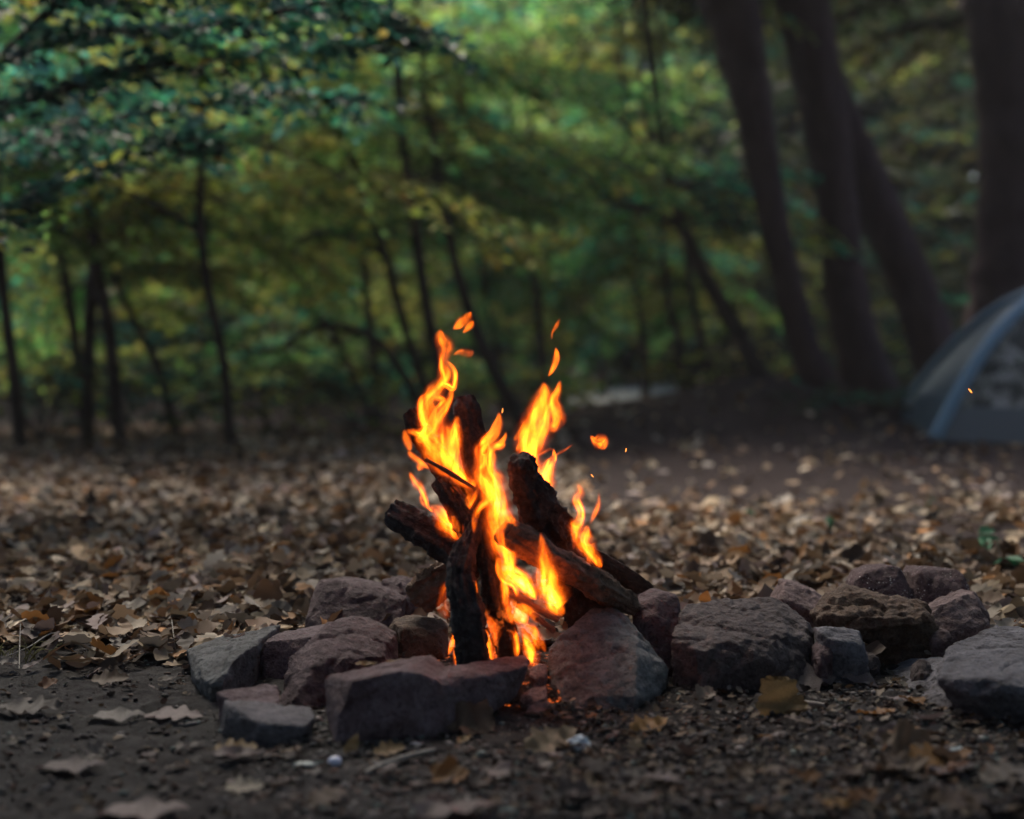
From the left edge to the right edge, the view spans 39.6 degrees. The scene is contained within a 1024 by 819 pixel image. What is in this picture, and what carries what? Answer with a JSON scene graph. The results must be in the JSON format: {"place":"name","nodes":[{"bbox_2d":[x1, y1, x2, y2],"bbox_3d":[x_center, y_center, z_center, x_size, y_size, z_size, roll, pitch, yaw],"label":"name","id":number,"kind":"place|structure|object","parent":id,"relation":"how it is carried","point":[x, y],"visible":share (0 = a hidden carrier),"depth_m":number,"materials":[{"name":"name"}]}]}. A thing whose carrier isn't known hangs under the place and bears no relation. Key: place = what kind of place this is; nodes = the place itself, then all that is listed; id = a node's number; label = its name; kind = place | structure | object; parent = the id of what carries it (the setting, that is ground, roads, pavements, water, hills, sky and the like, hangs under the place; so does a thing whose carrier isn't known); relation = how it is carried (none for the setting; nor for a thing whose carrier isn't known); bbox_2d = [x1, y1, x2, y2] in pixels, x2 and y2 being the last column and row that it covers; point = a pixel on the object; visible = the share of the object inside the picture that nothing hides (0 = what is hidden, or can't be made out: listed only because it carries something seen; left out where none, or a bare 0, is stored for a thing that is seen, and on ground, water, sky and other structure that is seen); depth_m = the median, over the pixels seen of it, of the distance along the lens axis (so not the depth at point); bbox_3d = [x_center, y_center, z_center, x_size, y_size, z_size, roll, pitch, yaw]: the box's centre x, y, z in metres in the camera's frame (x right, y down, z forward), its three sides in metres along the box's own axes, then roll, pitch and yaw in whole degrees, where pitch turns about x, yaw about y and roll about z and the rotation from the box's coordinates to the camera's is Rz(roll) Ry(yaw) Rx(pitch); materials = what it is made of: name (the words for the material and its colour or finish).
{"place":"outdoors","nodes":[
{"label":"outdoors","id":0,"kind":"place"},
{"bbox_2d":[0,354,1023,818],"bbox_3d":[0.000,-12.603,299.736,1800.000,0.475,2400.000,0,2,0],"label":"ground","id":1,"kind":"structure","parent":0,"point":[752,420],"depth_m":2.74,"materials":[{"name":"soil"}]},
{"bbox_2d":[0,694,61,714],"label":"fallen leaf","id":2,"kind":"object","parent":1,"relation":"on","point":[19,706],"visible":1,"depth_m":2.47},
{"bbox_2d":[21,755,106,772],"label":"fallen leaf","id":3,"kind":"object","parent":1,"relation":"on","point":[75,764],"visible":1,"depth_m":2.15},
{"bbox_2d":[0,347,158,438],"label":"shrub","id":4,"kind":"object","parent":1,"relation":"on","point":[34,402],"visible":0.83,"depth_m":9.20,"materials":[{"name":"green plant"}]},
{"bbox_2d":[82,738,105,758],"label":"fallen leaf","id":5,"kind":"object","parent":1,"relation":"on","point":[96,748],"visible":1,"depth_m":2.21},
{"bbox_2d":[85,669,128,684],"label":"fallen leaf","id":6,"kind":"object","parent":1,"relation":"on","point":[105,676],"visible":1,"depth_m":2.69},
{"bbox_2d":[77,706,145,721],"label":"fallen leaf","id":7,"kind":"object","parent":1,"relation":"on","point":[120,713],"visible":1,"depth_m":2.44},
{"bbox_2d":[76,796,189,818],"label":"fallen leaf","id":8,"kind":"object","parent":1,"relation":"on","point":[149,807],"visible":1,"depth_m":1.94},
{"bbox_2d":[25,326,254,437],"bbox_3d":[-2.492,-0.177,9.551,1.543,0.767,1.102,0,2,0],"label":"shrub","id":9,"kind":"object","parent":1,"relation":"on","point":[193,409],"visible":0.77,"depth_m":9.47,"materials":[{"name":"green plant"}]},
{"bbox_2d":[1,2,279,433],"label":"tree","id":10,"kind":"object","parent":1,"relation":"on","point":[176,313],"visible":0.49,"depth_m":10.12,"materials":[{"name":"green plant"}]},
{"bbox_2d":[144,705,202,720],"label":"fallen leaf","id":11,"kind":"object","parent":1,"relation":"on","point":[182,711],"visible":1,"depth_m":2.45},
{"bbox_2d":[0,5,355,447],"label":"tree","id":12,"kind":"object","parent":1,"relation":"on","point":[19,432],"visible":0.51,"depth_m":8.97,"materials":[{"name":"green plant"}]},
{"bbox_2d":[0,0,355,433],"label":"tree","id":13,"kind":"object","parent":1,"relation":"on","point":[73,335],"visible":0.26,"depth_m":10.12,"materials":[{"name":"green plant"}]},
{"bbox_2d":[0,5,437,438],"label":"tree","id":14,"kind":"object","parent":1,"relation":"on","point":[96,293],"visible":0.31,"depth_m":9.11,"materials":[{"name":"green plant"}]},
{"bbox_2d":[186,625,280,700],"bbox_3d":[-0.562,0.493,2.757,0.169,0.114,0.427,0,2,0],"label":"rock","id":15,"kind":"object","parent":1,"relation":"on","point":[219,664],"visible":0.59,"depth_m":2.66,"materials":[{"name":"stone"}]},
{"bbox_2d":[201,745,266,757],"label":"fallen leaf","id":16,"kind":"object","parent":1,"relation":"on","point":[235,751],"visible":1,"depth_m":2.19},
{"bbox_2d":[219,775,263,792],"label":"fallen leaf","id":17,"kind":"object","parent":1,"relation":"on","point":[239,784],"visible":1,"depth_m":2.04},
{"bbox_2d":[0,0,488,253],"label":"tree","id":18,"kind":"object","parent":1,"relation":"on","point":[393,25],"visible":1,"depth_m":5.75,"materials":[{"name":"green plant"}]},
{"bbox_2d":[216,684,279,722],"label":"rock","id":19,"kind":"object","parent":1,"relation":"on","point":[265,693],"visible":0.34,"depth_m":2.43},
{"bbox_2d":[104,0,400,426],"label":"tree","id":20,"kind":"object","parent":1,"relation":"on","point":[354,304],"visible":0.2,"depth_m":11.48,"materials":[{"name":"green plant"}]},
{"bbox_2d":[220,700,314,747],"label":"rock","id":21,"kind":"object","parent":1,"relation":"on","point":[262,724],"visible":0.67,"depth_m":2.30,"materials":[{"name":"stone"}]},
{"bbox_2d":[6,11,546,445],"bbox_3d":[-1.495,-2.304,9.594,3.416,5.085,2.873,0,2,0],"label":"tree","id":22,"kind":"object","parent":1,"relation":"on","point":[199,196],"visible":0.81,"depth_m":9.04,"materials":[{"name":"green plant"}]},
{"bbox_2d":[155,335,402,436],"bbox_3d":[-1.588,-0.140,9.809,1.685,0.758,1.365,0,2,0],"label":"shrub","id":23,"kind":"object","parent":1,"relation":"on","point":[295,408],"visible":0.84,"depth_m":9.73,"materials":[{"name":"green plant"}]},
{"bbox_2d":[259,624,324,679],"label":"rock","id":24,"kind":"object","parent":1,"relation":"on","point":[279,650],"visible":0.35,"depth_m":2.74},
{"bbox_2d":[175,324,430,426],"bbox_3d":[-1.368,-0.146,9.402,1.711,0.837,0.070,0,2,0],"label":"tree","id":25,"kind":"object","parent":1,"relation":"on","point":[400,370],"visible":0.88,"depth_m":9.38,"materials":[{"name":"plant"}]},
{"bbox_2d":[300,786,347,805],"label":"fallen leaf","id":26,"kind":"object","parent":1,"relation":"on","point":[325,795],"visible":1,"depth_m":1.98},
{"bbox_2d":[280,616,397,709],"bbox_3d":[-0.316,0.480,2.682,0.179,0.146,0.391,1,3,29],"label":"rock","id":27,"kind":"object","parent":1,"relation":"on","point":[342,645],"visible":0.59,"depth_m":2.62,"materials":[{"name":"stone"}]},
{"bbox_2d":[305,577,406,627],"bbox_3d":[-0.340,0.453,3.147,0.220,0.155,0.234,0,2,0],"label":"rock","id":28,"kind":"object","parent":1,"relation":"on","point":[362,597],"visible":0.58,"depth_m":3.09,"materials":[{"name":"stone"}]},
{"bbox_2d":[242,323,485,433],"bbox_3d":[-1.078,-0.199,10.156,1.788,0.838,1.433,0,2,0],"label":"shrub","id":29,"kind":"object","parent":1,"relation":"on","point":[336,356],"visible":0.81,"depth_m":10.10,"materials":[{"name":"green plant"}]},
{"bbox_2d":[221,26,534,422],"bbox_3d":[-1.160,-2.151,12.226,2.949,4.572,1.685,1,3,27],"label":"tree","id":30,"kind":"object","parent":1,"relation":"on","point":[364,276],"visible":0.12,"depth_m":11.98,"materials":[{"name":"green plant"}]},
{"bbox_2d":[369,740,404,756],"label":"fallen leaf","id":31,"kind":"object","parent":1,"relation":"on","point":[385,749],"visible":1,"depth_m":2.20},
{"bbox_2d":[381,575,417,614],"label":"rock","id":32,"kind":"object","parent":1,"relation":"on","point":[399,583],"visible":0.24,"depth_m":3.15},
{"bbox_2d":[363,748,435,774],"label":"twig","id":33,"kind":"object","parent":1,"relation":"on","point":[370,770],"visible":0.94,"depth_m":2.14,"materials":[{"name":"grey"}]},
{"bbox_2d":[116,0,700,443],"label":"tree","id":34,"kind":"object","parent":1,"relation":"on","point":[516,88],"visible":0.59,"depth_m":9.79,"materials":[{"name":"green plant"}]},
{"bbox_2d":[215,54,618,435],"bbox_3d":[-0.796,-2.311,10.717,3.088,5.042,3.016,0,2,0],"label":"tree","id":35,"kind":"object","parent":1,"relation":"on","point":[382,251],"visible":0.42,"depth_m":10.20,"materials":[{"name":"green plant"}]},
{"bbox_2d":[388,615,448,659],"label":"rock","id":36,"kind":"object","parent":1,"relation":"on","point":[418,635],"visible":0.49,"depth_m":2.78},
{"bbox_2d":[405,560,446,612],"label":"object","id":37,"kind":"object","parent":36,"relation":"on","point":[425,588],"visible":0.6,"depth_m":2.83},
{"bbox_2d":[383,499,479,577],"bbox_3d":[-0.147,0.251,2.763,0.226,0.146,0.072,1,3,29],"label":"log","id":38,"kind":"object","parent":37,"relation":"on","point":[434,537],"visible":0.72,"depth_m":2.75,"materials":[{"name":"brown wood"}]},
{"bbox_2d":[403,407,494,528],"bbox_3d":[-0.124,0.124,2.769,0.199,0.255,0.060,1,3,28],"label":"log","id":39,"kind":"object","parent":38,"relation":"on","point":[426,440],"visible":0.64,"depth_m":2.76,"materials":[{"name":"brown wood"}]},
{"bbox_2d":[453,394,499,529],"bbox_3d":[-0.068,0.105,2.788,0.070,0.268,0.139,-1,3,-30],"label":"log","id":40,"kind":"object","parent":39,"relation":"on","point":[477,469],"visible":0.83,"depth_m":2.77,"materials":[{"name":"brown wood"}]},
{"bbox_2d":[431,473,477,537],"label":"log","id":41,"kind":"object","parent":38,"relation":"on","point":[456,504],"visible":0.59,"depth_m":2.71,"materials":[{"name":"brown wood"}]},
{"bbox_2d":[325,655,529,742],"bbox_3d":[-0.127,0.491,2.411,0.420,0.143,0.174,-2,3,-32],"label":"rock","id":42,"kind":"object","parent":1,"relation":"on","point":[402,699],"visible":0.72,"depth_m":2.32,"materials":[{"name":"stone"}]},
{"bbox_2d":[394,799,499,817],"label":"fallen leaf","id":43,"kind":"object","parent":1,"relation":"on","point":[429,808],"visible":1,"depth_m":1.91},
{"bbox_2d":[425,755,468,782],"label":"fallen leaf","id":44,"kind":"object","parent":1,"relation":"on","point":[448,767],"visible":0.98,"depth_m":2.08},
{"bbox_2d":[446,698,495,736],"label":"fallen leaf","id":45,"kind":"object","parent":1,"relation":"on","point":[470,717],"visible":0.99,"depth_m":2.35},
{"bbox_2d":[226,0,729,429],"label":"tree","id":46,"kind":"object","parent":1,"relation":"on","point":[510,402],"visible":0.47,"depth_m":10.20,"materials":[{"name":"green plant"}]},
{"bbox_2d":[0,0,979,415],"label":"woods","id":47,"kind":"object","parent":1,"relation":"on","point":[792,146],"visible":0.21,"depth_m":15.36,"materials":[{"name":"green plant"}]},
{"bbox_2d":[265,0,725,416],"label":"tree","id":48,"kind":"object","parent":1,"relation":"on","point":[495,343],"visible":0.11,"depth_m":13.22,"materials":[{"name":"green plant"}]},
{"bbox_2d":[476,519,523,657],"bbox_3d":[-0.030,0.375,2.655,0.125,0.335,0.068,2,3,40],"label":"log","id":49,"kind":"object","parent":1,"relation":"on","point":[504,636],"visible":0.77,"depth_m":2.63,"materials":[{"name":"brown wood"}]},
{"bbox_2d":[438,651,561,706],"bbox_3d":[-0.012,0.498,2.704,0.480,0.080,0.384,0,2,0],"label":"ash bed","id":50,"kind":"object","parent":1,"relation":"on","point":[536,657],"visible":0.2,"depth_m":2.62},
{"bbox_2d":[445,520,491,664],"bbox_3d":[-0.080,0.376,2.619,0.083,0.333,0.141,-1,3,-14],"label":"log","id":51,"kind":"object","parent":50,"relation":"on","point":[468,622],"visible":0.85,"depth_m":2.58,"materials":[{"name":"brown wood"}]},
{"bbox_2d":[516,602,555,632],"bbox_3d":[0.044,0.382,2.610,0.077,0.056,0.015,1,3,17],"label":"stick","id":52,"kind":"object","parent":50,"relation":"on","point":[531,613],"visible":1,"depth_m":2.60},
{"bbox_2d":[0,370,1023,676],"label":"leaf litter","id":53,"kind":"object","parent":1,"relation":"on","point":[52,570],"visible":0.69,"depth_m":4.57,"materials":[{"name":"plant"}]},
{"bbox_2d":[0,648,1023,817],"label":"leaf debris","id":54,"kind":"object","parent":1,"relation":"on","point":[89,798],"visible":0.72,"depth_m":2.14,"materials":[{"name":"plant"}]},
{"bbox_2d":[972,759,1023,784],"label":"fallen leaf","id":55,"kind":"object","parent":54,"relation":"on","point":[1005,768],"visible":1,"depth_m":2.06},
{"bbox_2d":[454,354,603,418],"bbox_3d":[0.141,-0.156,11.483,1.257,0.593,1.042,0,2,0],"label":"shrub","id":56,"kind":"object","parent":1,"relation":"on","point":[572,392],"visible":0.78,"depth_m":11.42,"materials":[{"name":"green plant"}]},
{"bbox_2d":[519,686,547,708],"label":"rock","id":57,"kind":"object","parent":1,"relation":"on","point":[529,697],"visible":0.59,"depth_m":2.52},
{"bbox_2d":[529,664,547,687],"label":"rock","id":58,"kind":"object","parent":1,"relation":"on","point":[538,676],"visible":0.45,"depth_m":2.57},
{"bbox_2d":[515,725,575,752],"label":"fallen leaf","id":59,"kind":"object","parent":1,"relation":"on","point":[546,740],"visible":0.99,"depth_m":2.26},
{"bbox_2d":[441,0,653,412],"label":"tree","id":60,"kind":"object","parent":1,"relation":"on","point":[522,286],"visible":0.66,"depth_m":13.21,"materials":[{"name":"green plant"}]},
{"bbox_2d":[339,1,756,412],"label":"tree","id":61,"kind":"object","parent":1,"relation":"on","point":[535,286],"visible":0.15,"depth_m":12.72,"materials":[{"name":"green plant"}]},
{"bbox_2d":[545,776,592,805],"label":"fallen leaf","id":62,"kind":"object","parent":1,"relation":"on","point":[581,786],"visible":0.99,"depth_m":1.97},
{"bbox_2d":[513,16,666,396],"bbox_3d":[0.866,-2.396,17.305,2.403,4.573,1.527,-2,3,-39],"label":"tree","id":63,"kind":"object","parent":1,"relation":"on","point":[602,375],"visible":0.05,"depth_m":16.96,"materials":[{"name":"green plant"}]},
{"bbox_2d":[548,607,668,711],"bbox_3d":[0.180,0.471,2.645,0.227,0.164,0.312,0,2,0],"label":"rock","id":64,"kind":"object","parent":1,"relation":"on","point":[608,657],"visible":0.77,"depth_m":2.59,"materials":[{"name":"stone"}]},
{"bbox_2d":[494,518,639,615],"bbox_3d":[0.123,0.306,2.711,0.363,0.220,0.074,-2,3,-38],"label":"log","id":65,"kind":"object","parent":64,"relation":"on","point":[530,545],"visible":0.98,"depth_m":2.66,"materials":[{"name":"brown wood"}]},
{"bbox_2d":[507,451,605,627],"bbox_3d":[0.092,0.263,2.789,0.112,0.377,0.320,2,3,33],"label":"log","id":66,"kind":"object","parent":65,"relation":"on","point":[536,502],"visible":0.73,"depth_m":2.71,"materials":[{"name":"brown wood"}]},
{"bbox_2d":[517,0,709,388],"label":"tree","id":67,"kind":"object","parent":1,"relation":"on","point":[677,341],"visible":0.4,"depth_m":11.78,"materials":[{"name":"green plant"}]},
{"bbox_2d":[377,0,867,373],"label":"tree","id":68,"kind":"object","parent":1,"relation":"on","point":[722,194],"visible":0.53,"depth_m":10.80,"materials":[{"name":"green plant"}]},
{"bbox_2d":[609,764,649,777],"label":"fallen leaf","id":69,"kind":"object","parent":1,"relation":"on","point":[633,771],"visible":0.66,"depth_m":2.08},
{"bbox_2d":[479,0,781,396],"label":"tree","id":70,"kind":"object","parent":1,"relation":"on","point":[643,349],"visible":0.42,"depth_m":12.61,"materials":[{"name":"green plant"}]},
{"bbox_2d":[629,715,667,733],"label":"fallen leaf","id":71,"kind":"object","parent":1,"relation":"on","point":[638,723],"visible":0.94,"depth_m":2.36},
{"bbox_2d":[526,0,781,382],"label":"tree","id":72,"kind":"object","parent":1,"relation":"on","point":[686,283],"visible":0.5,"depth_m":11.93,"materials":[{"name":"green plant"}]},
{"bbox_2d":[632,588,680,675],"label":"rock","id":73,"kind":"object","parent":1,"relation":"on","point":[655,620],"visible":0.49,"depth_m":2.79,"materials":[{"name":"stone"}]},
{"bbox_2d":[585,544,653,594],"bbox_3d":[0.202,0.327,2.917,0.177,0.124,0.021,0,2,0],"label":"log","id":74,"kind":"object","parent":73,"relation":"on","point":[626,576],"visible":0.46,"depth_m":2.91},
{"bbox_2d":[641,339,794,388],"bbox_3d":[1.653,-0.309,11.397,1.278,0.513,1.161,0,2,0],"label":"shrub","id":75,"kind":"object","parent":1,"relation":"on","point":[676,367],"visible":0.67,"depth_m":11.27,"materials":[{"name":"green plant"}]},
{"bbox_2d":[724,761,755,780],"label":"fallen leaf","id":76,"kind":"object","parent":1,"relation":"on","point":[743,768],"visible":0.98,"depth_m":2.08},
{"bbox_2d":[671,597,813,692],"bbox_3d":[0.448,0.469,2.781,0.298,0.171,0.344,0,2,0],"label":"rock","id":77,"kind":"object","parent":1,"relation":"on","point":[742,643],"visible":0.76,"depth_m":2.68,"materials":[{"name":"stone"}]},
{"bbox_2d":[554,0,964,378],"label":"tree","id":78,"kind":"object","parent":1,"relation":"on","point":[912,286],"visible":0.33,"depth_m":11.61,"materials":[{"name":"brown plant"}]},
{"bbox_2d":[578,0,963,420],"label":"tree","id":79,"kind":"object","parent":1,"relation":"on","point":[815,75],"visible":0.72,"depth_m":10.81,"materials":[{"name":"brown plant"}]},
{"bbox_2d":[660,0,888,393],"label":"tree","id":80,"kind":"object","parent":1,"relation":"on","point":[736,28],"visible":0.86,"depth_m":10.35,"materials":[{"name":"brown plant"}]},
{"bbox_2d":[755,676,807,715],"bbox_3d":[0.466,0.514,2.459,0.092,0.111,0.033,-1,-27,-1],"label":"fallen leaf","id":81,"kind":"object","parent":1,"relation":"on","point":[779,693],"visible":0.71,"depth_m":2.47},
{"bbox_2d":[770,578,821,627],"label":"rock","id":82,"kind":"object","parent":1,"relation":"on","point":[802,600],"visible":0.3,"depth_m":3.01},
{"bbox_2d":[796,662,835,691],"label":"fallen leaf","id":83,"kind":"object","parent":1,"relation":"on","point":[810,678],"visible":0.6,"depth_m":2.67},
{"bbox_2d":[811,642,832,685],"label":"rock","id":84,"kind":"object","parent":1,"relation":"on","point":[821,661],"visible":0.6,"depth_m":2.69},
{"bbox_2d":[758,376,918,416],"bbox_3d":[2.174,-0.086,9.593,1.129,0.261,1.036,0,2,0],"label":"shrub","id":85,"kind":"object","parent":1,"relation":"on","point":[885,395],"visible":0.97,"depth_m":9.43,"materials":[{"name":"green plant"}]},
{"bbox_2d":[813,626,869,683],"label":"rock","id":86,"kind":"object","parent":1,"relation":"on","point":[847,647],"visible":0.55,"depth_m":2.71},
{"bbox_2d":[846,787,877,805],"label":"fallen leaf","id":87,"kind":"object","parent":1,"relation":"on","point":[858,794],"visible":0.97,"depth_m":1.96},
{"bbox_2d":[809,583,939,665],"bbox_3d":[0.750,0.460,2.946,0.270,0.179,0.204,0,2,0],"label":"rock","id":88,"kind":"object","parent":1,"relation":"on","point":[900,628],"visible":0.66,"depth_m":2.89,"materials":[{"name":"stone"}]},
{"bbox_2d":[867,749,919,769],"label":"fallen leaf","id":89,"kind":"object","parent":1,"relation":"on","point":[886,762],"visible":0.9,"depth_m":2.11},
{"bbox_2d":[771,0,1023,329],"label":"tree","id":90,"kind":"object","parent":1,"relation":"on","point":[995,31],"visible":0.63,"depth_m":12.13,"materials":[{"name":"brown plant"}]},
{"bbox_2d":[871,718,931,753],"bbox_3d":[0.605,0.512,2.214,0.091,0.028,0.075,16,45,17],"label":"fallen leaf","id":91,"kind":"object","parent":1,"relation":"on","point":[903,735],"visible":0.69,"depth_m":2.22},
{"bbox_2d":[884,751,930,779],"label":"fallen leaf","id":92,"kind":"object","parent":1,"relation":"on","point":[903,758],"visible":0.96,"depth_m":2.09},
{"bbox_2d":[846,563,969,603],"bbox_3d":[0.875,0.437,3.158,0.260,0.187,0.210,0,2,0],"label":"rock","id":93,"kind":"object","parent":1,"relation":"on","point":[928,584],"visible":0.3,"depth_m":3.11,"materials":[{"name":"stone"}]},
{"bbox_2d":[910,659,931,681],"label":"rock","id":94,"kind":"object","parent":1,"relation":"on","point":[920,669],"visible":0.48,"depth_m":2.69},
{"bbox_2d":[913,743,937,748],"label":"fallen leaf","id":95,"kind":"object","parent":1,"relation":"on","point":[920,746],"visible":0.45,"depth_m":2.20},
{"bbox_2d":[908,742,953,769],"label":"fallen leaf","id":96,"kind":"object","parent":1,"relation":"on","point":[926,751],"visible":0.59,"depth_m":2.15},
{"bbox_2d":[929,628,953,657],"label":"rock","id":97,"kind":"object","parent":1,"relation":"on","point":[941,641],"visible":0.45,"depth_m":2.86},
{"bbox_2d":[891,625,1023,721],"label":"rock","id":98,"kind":"object","parent":1,"relation":"on","point":[980,672],"visible":0.8,"depth_m":2.50,"materials":[{"name":"stone"}]},
{"bbox_2d":[928,589,989,642],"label":"rock","id":99,"kind":"object","parent":1,"relation":"on","point":[960,614],"visible":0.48,"depth_m":2.94,"materials":[{"name":"stone"}]},
{"bbox_2d":[928,786,990,810],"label":"fallen leaf","id":100,"kind":"object","parent":1,"relation":"on","point":[950,796],"visible":0.98,"depth_m":1.94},
{"bbox_2d":[899,289,1023,443],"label":"tent","id":101,"kind":"object","parent":1,"relation":"on","point":[981,356],"visible":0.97,"depth_m":9.14,"materials":[{"name":"fabric"}]},
{"bbox_2d":[977,526,999,548],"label":"seedling","id":102,"kind":"object","parent":1,"relation":"on","point":[983,539],"visible":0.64,"depth_m":4.31,"materials":[{"name":"green plant"}]},
{"bbox_2d":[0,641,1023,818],"bbox_3d":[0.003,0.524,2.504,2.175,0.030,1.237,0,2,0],"label":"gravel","id":103,"kind":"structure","parent":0,"point":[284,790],"depth_m":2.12,"materials":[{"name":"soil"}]},
{"bbox_2d":[486,758,511,776],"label":"fallen leaf","id":104,"kind":"object","parent":103,"relation":"on","point":[501,768],"visible":1,"depth_m":2.08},
{"bbox_2d":[579,752,610,775],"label":"fallen leaf","id":105,"kind":"object","parent":103,"relation":"on","point":[596,765],"visible":0.98,"depth_m":2.11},
{"bbox_2d":[565,378,676,410],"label":"path","id":106,"kind":"structure","parent":0,"point":[628,389],"depth_m":20.29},
{"bbox_3d":[-0.018,0.171,2.719,0.387,0.648,0.367,0,2,0],"label":"fire","id":107,"kind":"object","parent":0,"visible":0},
{"bbox_2d":[507,589,559,622],"bbox_3d":[0.040,0.361,2.619,0.098,0.063,0.018,0,2,0],"label":"stick","id":108,"kind":"object","parent":107,"relation":"on","point":[526,601],"visible":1,"depth_m":2.61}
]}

